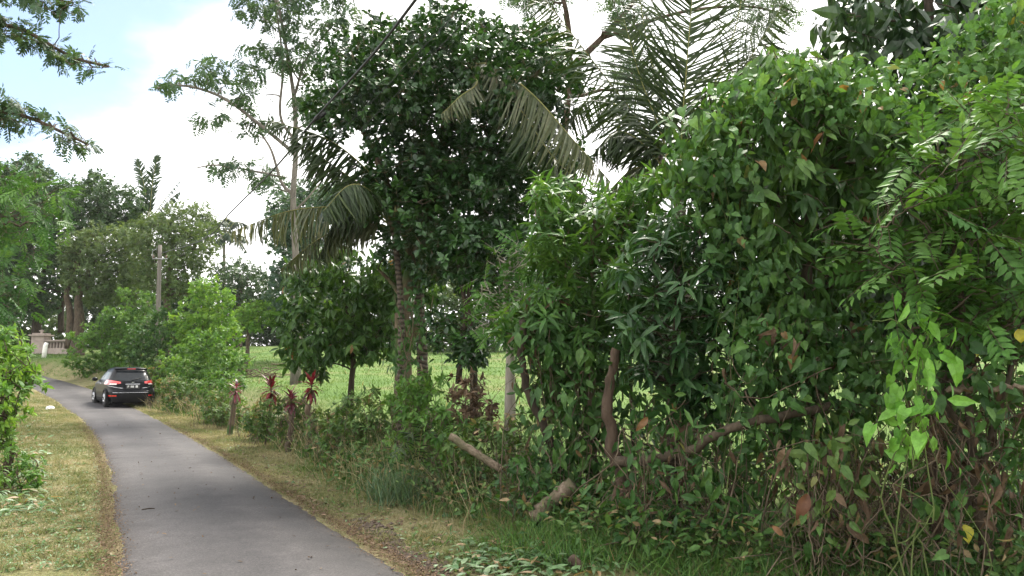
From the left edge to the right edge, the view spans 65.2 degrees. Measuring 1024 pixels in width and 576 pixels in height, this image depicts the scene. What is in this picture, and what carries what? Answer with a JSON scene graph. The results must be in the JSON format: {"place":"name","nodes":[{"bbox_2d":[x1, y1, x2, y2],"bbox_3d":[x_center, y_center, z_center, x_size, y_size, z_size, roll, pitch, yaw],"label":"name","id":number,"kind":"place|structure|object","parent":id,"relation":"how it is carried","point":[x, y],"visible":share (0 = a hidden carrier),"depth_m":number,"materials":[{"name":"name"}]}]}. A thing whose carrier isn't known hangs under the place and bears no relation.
{"place":"outdoors","nodes":[
{"label":"outdoors","id":0,"kind":"place"},
{"bbox_2d":[21,375,404,575],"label":"road","id":1,"kind":"structure","parent":0,"point":[231,520],"depth_m":8.97,"materials":[{"name":"grey asphalt"}]},
{"bbox_2d":[92,366,154,406],"bbox_3d":[-16.379,4.099,33.684,2.200,1.671,4.308,4,-7,-35],"label":"parked car","id":2,"kind":"object","parent":1,"relation":"on","point":[129,384],"visible":0.97,"depth_m":32.16,"materials":[{"name":"black paint"}]},
{"bbox_2d":[87,424,428,575],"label":"lane leaf litter","id":3,"kind":"object","parent":1,"relation":"on","point":[253,498],"visible":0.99,"depth_m":9.11,"materials":[{"name":"brown plant"}]},
{"bbox_2d":[0,346,1023,575],"bbox_3d":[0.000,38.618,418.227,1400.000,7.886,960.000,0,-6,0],"label":"ground","id":4,"kind":"structure","parent":0,"point":[79,381],"depth_m":14.76,"materials":[{"name":"green plant"}]},
{"bbox_2d":[0,440,48,492],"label":"scruffy bush","id":5,"kind":"object","parent":4,"relation":"on","point":[9,480],"visible":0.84,"depth_m":10.72,"materials":[{"name":"green plant"}]},
{"bbox_2d":[0,323,53,486],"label":"roadside shrub","id":6,"kind":"object","parent":4,"relation":"on","point":[12,379],"visible":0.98,"depth_m":11.06,"materials":[{"name":"green plant"}]},
{"bbox_2d":[0,409,61,515],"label":"cuttings","id":7,"kind":"object","parent":4,"relation":"on","point":[30,499],"visible":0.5,"depth_m":10.10,"materials":[{"name":"green plant"}]},
{"bbox_2d":[0,295,85,347],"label":"broadleaf tree","id":8,"kind":"object","parent":4,"relation":"on","point":[52,324],"visible":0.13,"depth_m":78.50,"materials":[{"name":"green plant"}]},
{"bbox_2d":[0,155,86,330],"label":"feathery tree","id":9,"kind":"object","parent":4,"relation":"on","point":[8,228],"visible":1,"depth_m":20.92,"materials":[{"name":"green plant"}]},
{"bbox_2d":[28,330,66,353],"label":"boundary wall","id":10,"kind":"structure","parent":4,"relation":"on","point":[40,339],"depth_m":60.34,"materials":[{"name":"beige concrete"}]},
{"bbox_2d":[0,409,101,570],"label":"verge clippings","id":11,"kind":"object","parent":4,"relation":"on","point":[41,566],"visible":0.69,"depth_m":7.96,"materials":[{"name":"green plant"}]},
{"bbox_2d":[0,0,128,163],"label":"overhanging tree","id":12,"kind":"object","parent":4,"relation":"on","point":[8,113],"visible":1,"depth_m":11.27,"materials":[{"name":"green plant"}]},
{"bbox_2d":[0,150,151,345],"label":"broadleaf tree","id":13,"kind":"object","parent":4,"relation":"on","point":[100,194],"visible":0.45,"depth_m":62.69,"materials":[{"name":"green plant"}]},
{"bbox_2d":[52,219,156,355],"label":"broadleaf tree","id":14,"kind":"object","parent":4,"relation":"on","point":[80,272],"visible":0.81,"depth_m":57.34,"materials":[{"name":"green plant"}]},
{"bbox_2d":[61,287,155,377],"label":"shrub","id":15,"kind":"object","parent":4,"relation":"on","point":[120,319],"visible":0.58,"depth_m":45.70,"materials":[{"name":"green plant"}]},
{"bbox_2d":[72,286,216,347],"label":"broadleaf tree","id":16,"kind":"object","parent":4,"relation":"on","point":[95,311],"visible":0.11,"depth_m":74.82,"materials":[{"name":"green plant"}]},
{"bbox_2d":[118,153,180,349],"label":"coconut palm","id":17,"kind":"object","parent":4,"relation":"on","point":[150,193],"visible":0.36,"depth_m":67.14,"materials":[{"name":"green plant"}]},
{"bbox_2d":[121,305,189,377],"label":"shrub","id":18,"kind":"object","parent":4,"relation":"on","point":[134,357],"visible":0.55,"depth_m":38.61,"materials":[{"name":"green plant"}]},
{"bbox_2d":[152,245,166,360],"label":"utility pole","id":19,"kind":"object","parent":4,"relation":"on","point":[158,289],"visible":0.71,"depth_m":42.17,"materials":[{"name":"concrete"}]},
{"bbox_2d":[161,0,416,253],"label":"power cable","id":20,"kind":"object","parent":19,"relation":"attached to","point":[320,115],"visible":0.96,"depth_m":12.47,"materials":[{"name":"black rubber"}]},
{"bbox_2d":[163,0,467,250],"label":"service wire","id":21,"kind":"object","parent":19,"relation":"attached to","point":[357,115],"visible":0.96,"depth_m":12.31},
{"bbox_2d":[164,0,483,251],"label":"service wire","id":22,"kind":"object","parent":19,"relation":"attached to","point":[371,119],"visible":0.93,"depth_m":11.84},
{"bbox_2d":[141,358,188,396],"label":"shrub","id":23,"kind":"object","parent":4,"relation":"on","point":[151,369],"visible":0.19,"depth_m":35.28,"materials":[{"name":"green plant"}]},
{"bbox_2d":[117,198,225,357],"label":"broadleaf tree","id":24,"kind":"object","parent":4,"relation":"on","point":[171,281],"visible":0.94,"depth_m":52.45,"materials":[{"name":"green plant"}]},
{"bbox_2d":[145,371,218,412],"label":"scruffy bush","id":25,"kind":"object","parent":4,"relation":"on","point":[172,388],"visible":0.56,"depth_m":28.53,"materials":[{"name":"green plant"}]},
{"bbox_2d":[152,325,254,403],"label":"shrub","id":26,"kind":"object","parent":4,"relation":"on","point":[219,355],"visible":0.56,"depth_m":33.34,"materials":[{"name":"green plant"}]},
{"bbox_2d":[163,274,246,363],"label":"shrub","id":27,"kind":"object","parent":4,"relation":"on","point":[203,319],"visible":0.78,"depth_m":37.65,"materials":[{"name":"green plant"}]},
{"bbox_2d":[180,388,242,428],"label":"scruffy bush","id":28,"kind":"object","parent":4,"relation":"on","point":[219,409],"visible":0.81,"depth_m":21.54,"materials":[{"name":"green plant"}]},
{"bbox_2d":[188,369,248,423],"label":"scruffy bush","id":29,"kind":"object","parent":4,"relation":"on","point":[222,385],"visible":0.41,"depth_m":23.62,"materials":[{"name":"green plant"}]},
{"bbox_2d":[183,279,262,345],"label":"broadleaf tree","id":30,"kind":"object","parent":4,"relation":"on","point":[252,334],"visible":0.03,"depth_m":83.03,"materials":[{"name":"green plant"}]},
{"bbox_2d":[201,213,249,341],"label":"coconut palm","id":31,"kind":"object","parent":4,"relation":"on","point":[227,224],"visible":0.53,"depth_m":80.47,"materials":[{"name":"green plant"}]},
{"bbox_2d":[226,389,237,434],"bbox_3d":[-6.909,3.108,19.791,0.350,1.211,0.282,0,-6,0],"label":"fence stump","id":32,"kind":"object","parent":4,"relation":"on","point":[233,416],"visible":0.61,"depth_m":19.74,"materials":[{"name":"brown wood"}]},
{"bbox_2d":[227,379,241,434],"bbox_3d":[-6.742,2.923,19.399,0.489,1.446,0.439,0,-6,0],"label":"cordyline","id":33,"kind":"object","parent":4,"relation":"on","point":[235,393],"visible":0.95,"depth_m":19.41,"materials":[{"name":"brown plant"}]},
{"bbox_2d":[210,254,277,347],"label":"broadleaf tree","id":34,"kind":"object","parent":4,"relation":"on","point":[241,279],"visible":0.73,"depth_m":77.13,"materials":[{"name":"green plant"}]},
{"bbox_2d":[228,298,275,363],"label":"tree","id":35,"kind":"object","parent":4,"relation":"on","point":[249,322],"visible":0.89,"depth_m":45.73,"materials":[{"name":"green plant"}]},
{"bbox_2d":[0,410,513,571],"bbox_3d":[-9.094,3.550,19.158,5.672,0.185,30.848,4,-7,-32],"label":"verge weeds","id":36,"kind":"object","parent":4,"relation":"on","point":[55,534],"visible":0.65,"depth_m":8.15,"materials":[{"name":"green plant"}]},
{"bbox_2d":[148,0,366,384],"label":"tall sparse tree","id":37,"kind":"object","parent":4,"relation":"on","point":[287,66],"visible":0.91,"depth_m":30.55,"materials":[{"name":"green plant"}]},
{"bbox_2d":[226,397,288,441],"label":"scruffy bush","id":38,"kind":"object","parent":4,"relation":"on","point":[254,421],"visible":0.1,"depth_m":18.31,"materials":[{"name":"green plant"}]},
{"bbox_2d":[232,356,289,377],"bbox_3d":[-10.435,3.434,33.774,2.912,1.150,2.026,0,-6,0],"label":"brush pile","id":39,"kind":"object","parent":4,"relation":"on","point":[249,372],"visible":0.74,"depth_m":33.74,"materials":[{"name":"brown plant"}]},
{"bbox_2d":[71,422,455,575],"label":"lane edge litter","id":40,"kind":"object","parent":4,"relation":"on","point":[109,521],"visible":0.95,"depth_m":8.44,"materials":[{"name":"brown plant"}]},
{"bbox_2d":[258,374,283,444],"bbox_3d":[-5.151,2.607,17.000,0.626,1.594,0.628,2,-6,-16],"label":"cordyline","id":41,"kind":"object","parent":4,"relation":"on","point":[270,381],"visible":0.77,"depth_m":17.02,"materials":[{"name":"brown plant"}]},
{"bbox_2d":[233,392,338,448],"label":"scruffy bush","id":42,"kind":"object","parent":4,"relation":"on","point":[257,416],"visible":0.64,"depth_m":16.64,"materials":[{"name":"green plant"}]},
{"bbox_2d":[284,405,295,452],"bbox_3d":[-4.367,2.818,15.765,0.231,1.000,0.311,3,-6,-25],"label":"fence stump","id":43,"kind":"object","parent":4,"relation":"on","point":[289,435],"visible":0.83,"depth_m":15.76,"materials":[{"name":"brown wood"}]},
{"bbox_2d":[234,283,349,345],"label":"broadleaf tree","id":44,"kind":"object","parent":4,"relation":"on","point":[266,336],"visible":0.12,"depth_m":85.94,"materials":[{"name":"green plant"}]},
{"bbox_2d":[280,383,303,441],"bbox_3d":[-4.478,2.618,16.203,0.521,1.414,0.568,0,-6,0],"label":"cordyline","id":45,"kind":"object","parent":4,"relation":"on","point":[290,395],"visible":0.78,"depth_m":16.22,"materials":[{"name":"brown plant"}]},
{"bbox_2d":[258,176,351,338],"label":"broadleaf tree","id":46,"kind":"object","parent":4,"relation":"on","point":[275,277],"visible":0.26,"depth_m":47.13,"materials":[{"name":"green plant"}]},
{"bbox_2d":[301,399,315,453],"bbox_3d":[-3.838,2.648,15.046,0.289,1.127,0.238,1,-6,-14],"label":"fence stump","id":47,"kind":"object","parent":4,"relation":"on","point":[307,410],"visible":0.45,"depth_m":14.99,"materials":[{"name":"brown wood"}]},
{"bbox_2d":[299,369,321,405],"bbox_3d":[-3.854,2.379,15.230,0.647,1.661,0.565,0,-6,0],"label":"cordyline","id":48,"kind":"object","parent":4,"relation":"on","point":[309,392],"visible":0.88,"depth_m":15.24,"materials":[{"name":"brown plant"}]},
{"bbox_2d":[287,406,363,461],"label":"scruffy bush","id":49,"kind":"object","parent":4,"relation":"on","point":[309,431],"visible":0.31,"depth_m":14.24,"materials":[{"name":"green plant"}]},
{"bbox_2d":[165,414,487,565],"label":"verge clippings","id":50,"kind":"object","parent":4,"relation":"on","point":[386,518],"visible":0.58,"depth_m":8.41,"materials":[{"name":"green plant"}]},
{"bbox_2d":[228,112,474,447],"bbox_3d":[-2.738,-0.045,14.219,3.488,6.388,3.214,-5,-8,43],"label":"coconut palm","id":51,"kind":"object","parent":4,"relation":"on","point":[351,198],"visible":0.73,"depth_m":14.28,"materials":[{"name":"green plant"}]},
{"bbox_2d":[309,383,399,473],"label":"scruffy bush","id":52,"kind":"object","parent":4,"relation":"on","point":[360,429],"visible":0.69,"depth_m":12.87,"materials":[{"name":"green plant"}]},
{"bbox_2d":[266,244,451,428],"bbox_3d":[-3.217,1.152,17.037,3.993,4.471,3.358,0,-6,0],"label":"cacao tree","id":53,"kind":"object","parent":4,"relation":"on","point":[335,327],"visible":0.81,"depth_m":16.41,"materials":[{"name":"green plant"}]},
{"bbox_2d":[138,390,581,520],"bbox_3d":[-6.851,3.248,21.171,3.529,1.155,30.970,3,-6,-30],"label":"dry brush","id":54,"kind":"object","parent":4,"relation":"on","point":[298,438],"visible":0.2,"depth_m":11.01,"materials":[{"name":"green plant"}]},
{"bbox_2d":[448,433,502,471],"bbox_3d":[-0.419,1.862,9.055,0.660,0.425,0.112,-2,-6,20],"label":"fallen log","id":55,"kind":"object","parent":54,"relation":"on","point":[459,442],"visible":0.91,"depth_m":9.03,"materials":[{"name":"brown wood"}]},
{"bbox_2d":[0,383,745,575],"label":"verge grass","id":56,"kind":"structure","parent":4,"relation":"on","point":[170,418],"depth_m":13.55,"materials":[{"name":"green plant"}]},
{"bbox_2d":[159,415,596,575],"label":"verge leaf litter","id":57,"kind":"object","parent":4,"relation":"on","point":[389,526],"visible":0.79,"depth_m":8.77,"materials":[{"name":"brown plant"}]},
{"bbox_2d":[340,452,457,512],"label":"bluish grass","id":58,"kind":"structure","parent":4,"relation":"on","point":[397,494],"depth_m":9.86,"materials":[{"name":"green plant"}]},
{"bbox_2d":[346,515,454,575],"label":"soil clods","id":59,"kind":"object","parent":4,"relation":"on","point":[368,525],"visible":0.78,"depth_m":7.41,"materials":[{"name":"brown soil"}]},
{"bbox_2d":[370,366,454,479],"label":"scruffy bush","id":60,"kind":"object","parent":4,"relation":"on","point":[426,388],"visible":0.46,"depth_m":11.13,"materials":[{"name":"green plant"}]},
{"bbox_2d":[384,278,449,445],"bbox_3d":[-1.658,1.440,13.509,1.157,3.286,1.324,0,-6,0],"label":"tree","id":61,"kind":"object","parent":4,"relation":"on","point":[415,321],"visible":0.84,"depth_m":13.54,"materials":[{"name":"green plant"}]},
{"bbox_2d":[389,401,497,487],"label":"scruffy bush","id":62,"kind":"object","parent":4,"relation":"on","point":[425,420],"visible":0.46,"depth_m":10.14,"materials":[{"name":"green plant"}]},
{"bbox_2d":[299,0,595,445],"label":"jackfruit tree","id":63,"kind":"object","parent":4,"relation":"on","point":[491,177],"visible":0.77,"depth_m":14.09,"materials":[{"name":"green plant"}]},
{"bbox_2d":[424,260,512,352],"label":"broadleaf tree","id":64,"kind":"object","parent":4,"relation":"on","point":[454,302],"visible":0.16,"depth_m":64.21,"materials":[{"name":"green plant"}]},
{"bbox_2d":[415,214,531,435],"bbox_3d":[-0.594,0.866,13.060,2.230,4.211,2.323,0,-6,0],"label":"vine clad tree","id":65,"kind":"object","parent":4,"relation":"on","point":[466,355],"visible":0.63,"depth_m":12.73,"materials":[{"name":"green plant"}]},
{"bbox_2d":[425,408,537,512],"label":"scruffy bush","id":66,"kind":"object","parent":4,"relation":"on","point":[515,439],"visible":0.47,"depth_m":9.56,"materials":[{"name":"green plant"}]},
{"bbox_2d":[444,366,523,489],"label":"scruffy bush","id":67,"kind":"object","parent":4,"relation":"on","point":[465,409],"visible":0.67,"depth_m":10.58,"materials":[{"name":"green plant"}]},
{"bbox_2d":[391,23,609,449],"bbox_3d":[-0.689,-1.447,14.549,3.710,8.970,6.202,1,-6,-7],"label":"coconut palm","id":68,"kind":"object","parent":4,"relation":"on","point":[550,123],"visible":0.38,"depth_m":12.78,"materials":[{"name":"leaf"},{"name":"bark"}]},
{"bbox_2d":[457,226,549,481],"bbox_3d":[-0.016,0.925,11.494,1.588,3.778,2.099,0,-6,0],"label":"pale trunk tree","id":69,"kind":"object","parent":4,"relation":"on","point":[514,289],"visible":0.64,"depth_m":11.35,"materials":[{"name":"green plant"}]},
{"bbox_2d":[6,347,1022,559],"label":"field grass","id":70,"kind":"structure","parent":4,"relation":"on","point":[387,386],"depth_m":29.79,"materials":[{"name":"green plant"}]},
{"bbox_2d":[471,433,597,529],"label":"scruffy bush","id":71,"kind":"object","parent":4,"relation":"on","point":[517,461],"visible":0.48,"depth_m":8.12,"materials":[{"name":"green plant"}]},
{"bbox_2d":[424,530,648,575],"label":"cut leaf pile","id":72,"kind":"object","parent":4,"relation":"on","point":[479,563],"visible":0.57,"depth_m":6.67,"materials":[{"name":"green plant"}]},
{"bbox_2d":[517,319,559,473],"bbox_3d":[0.296,1.468,8.603,0.497,2.270,0.151,0,-6,0],"label":"bare trunk","id":73,"kind":"object","parent":4,"relation":"on","point":[535,408],"visible":0.41,"depth_m":8.60,"materials":[{"name":"brown plant"}]},
{"bbox_2d":[490,277,641,521],"bbox_3d":[0.614,1.338,8.744,1.784,2.926,1.690,5,-8,-42],"label":"climbing vine","id":74,"kind":"object","parent":4,"relation":"on","point":[570,415],"visible":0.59,"depth_m":8.47,"materials":[{"name":"green plant"}]},
{"bbox_2d":[479,162,678,476],"bbox_3d":[0.834,0.554,9.157,2.437,4.160,2.128,0,-6,0],"label":"lance leaf shrub","id":75,"kind":"object","parent":4,"relation":"on","point":[603,230],"visible":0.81,"depth_m":8.94,"materials":[{"name":"green plant"}]},
{"bbox_2d":[145,401,1023,575],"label":"hedge weeds","id":76,"kind":"object","parent":4,"relation":"on","point":[362,484],"visible":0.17,"depth_m":8.30,"materials":[{"name":"green plant"}]},
{"bbox_2d":[587,288,598,494],"bbox_3d":[0.895,1.297,8.816,0.126,2.618,0.132,-1,-6,11],"label":"bare trunk","id":77,"kind":"object","parent":4,"relation":"on","point":[592,322],"visible":0.28,"depth_m":8.87,"materials":[{"name":"brown plant"}]},
{"bbox_2d":[168,399,1023,575],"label":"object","id":78,"kind":"object","parent":4,"relation":"on","point":[999,550],"visible":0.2,"depth_m":6.73,"materials":[{"name":"green plant"}]},
{"bbox_2d":[389,423,443,470],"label":"palm seedling","id":79,"kind":"object","parent":78,"relation":"on","point":[411,434],"visible":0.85,"depth_m":10.10,"materials":[{"name":"green plant"}]},
{"bbox_2d":[529,478,577,522],"bbox_3d":[0.407,2.075,7.808,0.492,0.446,0.161,-1,-6,7],"label":"fallen log","id":80,"kind":"object","parent":78,"relation":"on","point":[556,495],"visible":0.77,"depth_m":7.75,"materials":[{"name":"brown wood"}]},
{"bbox_2d":[601,347,634,526],"bbox_3d":[1.055,1.527,7.637,0.404,1.981,0.171,0,-6,0],"label":"bare trunk","id":81,"kind":"object","parent":4,"relation":"on","point":[609,421],"visible":0.63,"depth_m":7.62,"materials":[{"name":"brown plant"}]},
{"bbox_2d":[614,399,875,467],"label":"branch","id":82,"kind":"object","parent":81,"relation":"attached to","point":[729,429],"visible":0.57,"depth_m":6.83,"materials":[{"name":"brown plant"}]},
{"bbox_2d":[527,182,711,473],"bbox_3d":[1.530,0.587,10.826,2.800,4.227,1.946,0,-6,0],"label":"lance leaf shrub","id":83,"kind":"object","parent":4,"relation":"on","point":[644,308],"visible":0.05,"depth_m":10.66,"materials":[{"name":"green plant"}]},
{"bbox_2d":[306,469,972,575],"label":"hedge foot tufts","id":84,"kind":"object","parent":4,"relation":"on","point":[421,506],"visible":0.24,"depth_m":8.09,"materials":[{"name":"green plant"}]},
{"bbox_2d":[492,0,810,416],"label":"sparse tree","id":85,"kind":"object","parent":4,"relation":"on","point":[611,7],"visible":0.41,"depth_m":19.63,"materials":[{"name":"green plant"}]},
{"bbox_2d":[521,0,809,471],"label":"coconut palm","id":86,"kind":"object","parent":4,"relation":"on","point":[621,145],"visible":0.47,"depth_m":12.55,"materials":[{"name":"green plant"}]},
{"bbox_2d":[313,437,1023,575],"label":"hedge foot leaves","id":87,"kind":"object","parent":4,"relation":"on","point":[698,534],"visible":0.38,"depth_m":6.76,"materials":[{"name":"green plant"}]},
{"bbox_2d":[570,386,782,561],"bbox_3d":[1.620,1.801,7.149,1.911,1.838,1.494,3,-6,-28],"label":"climbing vine","id":88,"kind":"object","parent":4,"relation":"on","point":[705,486],"visible":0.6,"depth_m":7.05,"materials":[{"name":"green plant"}]},
{"bbox_2d":[600,201,757,533],"bbox_3d":[1.602,0.819,7.676,1.587,3.369,1.728,0,-6,0],"label":"lance leaf shrub","id":89,"kind":"object","parent":4,"relation":"on","point":[681,371],"visible":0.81,"depth_m":7.48,"materials":[{"name":"green plant"}]},
{"bbox_2d":[398,501,1023,575],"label":"hedge foot grass","id":90,"kind":"structure","parent":4,"relation":"on","point":[620,549],"depth_m":6.59,"materials":[{"name":"green plant"}]},
{"bbox_2d":[520,343,1021,520],"bbox_3d":[3.196,1.820,8.868,6.210,2.463,2.144,0,-6,0],"label":"climbing vine","id":91,"kind":"object","parent":4,"relation":"on","point":[635,404],"visible":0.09,"depth_m":8.75,"materials":[{"name":"green plant"}]},
{"bbox_2d":[649,44,921,523],"bbox_3d":[2.789,-0.035,7.863,2.872,5.004,2.314,0,-6,0],"label":"vine draped cacao","id":92,"kind":"object","parent":4,"relation":"on","point":[845,173],"visible":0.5,"depth_m":7.42,"materials":[{"name":"green plant"}]},
{"bbox_2d":[648,130,823,542],"bbox_3d":[2.015,0.463,7.194,1.437,3.940,1.289,0,-6,0],"label":"climbing vine","id":93,"kind":"object","parent":92,"relation":"attached to","point":[763,269],"visible":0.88,"depth_m":7.08,"materials":[{"name":"green plant"}]},
{"bbox_2d":[697,294,936,556],"bbox_3d":[2.612,1.223,6.994,2.108,2.398,1.768,0,-6,0],"label":"climbing vine","id":94,"kind":"object","parent":4,"relation":"on","point":[818,364],"visible":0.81,"depth_m":6.76,"materials":[{"name":"green plant"}]},
{"bbox_2d":[726,412,928,575],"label":"climbing vine","id":95,"kind":"object","parent":4,"relation":"on","point":[834,453],"visible":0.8,"depth_m":6.18,"materials":[{"name":"green plant"}]},
{"bbox_2d":[795,493,810,520],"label":"dead leaf","id":96,"kind":"object","parent":95,"relation":"hanging from","point":[803,506],"visible":1,"depth_m":5.86,"materials":[{"name":"brown plant"}]},
{"bbox_2d":[699,117,959,466],"bbox_3d":[4.346,0.151,10.308,3.899,5.254,2.269,0,-6,0],"label":"cacao tree","id":97,"kind":"object","parent":4,"relation":"on","point":[883,298],"visible":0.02,"depth_m":9.92,"materials":[{"name":"green plant"}]},
{"bbox_2d":[677,0,1023,538],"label":"climbing vine","id":98,"kind":"object","parent":4,"relation":"on","point":[952,71],"visible":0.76,"depth_m":7.26,"materials":[{"name":"green plant"}]},
{"bbox_2d":[806,59,1023,571],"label":"pinnate shrub","id":99,"kind":"object","parent":4,"relation":"on","point":[968,234],"visible":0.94,"depth_m":5.93,"materials":[{"name":"green plant"}]},
{"bbox_2d":[809,0,1023,509],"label":"leaf tree","id":100,"kind":"object","parent":4,"relation":"on","point":[871,25],"visible":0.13,"depth_m":8.65,"materials":[{"name":"green plant"}]},
{"bbox_2d":[862,291,991,575],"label":"hanging vine","id":101,"kind":"object","parent":4,"relation":"on","point":[915,441],"visible":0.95,"depth_m":5.63,"materials":[{"name":"green plant"}]},
{"bbox_2d":[854,336,1023,575],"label":"climbing vine","id":102,"kind":"object","parent":4,"relation":"on","point":[1003,506],"visible":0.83,"depth_m":5.85,"materials":[{"name":"green plant"}]},
{"bbox_2d":[945,383,1023,394],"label":"branch","id":103,"kind":"object","parent":102,"relation":"attached to","point":[959,390],"visible":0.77,"depth_m":5.76,"materials":[{"name":"brown plant"}]},
{"bbox_2d":[924,356,980,570],"bbox_3d":[3.439,1.460,6.187,0.478,1.865,0.127,0,-6,0],"label":"bare trunk","id":104,"kind":"object","parent":4,"relation":"on","point":[933,526],"visible":0.23,"depth_m":6.16,"materials":[{"name":"brown plant"}]},
{"bbox_2d":[0,0,1023,345],"label":"sky","id":105,"kind":"structure","parent":0,"point":[116,109],"materials":[{"name":"white"}]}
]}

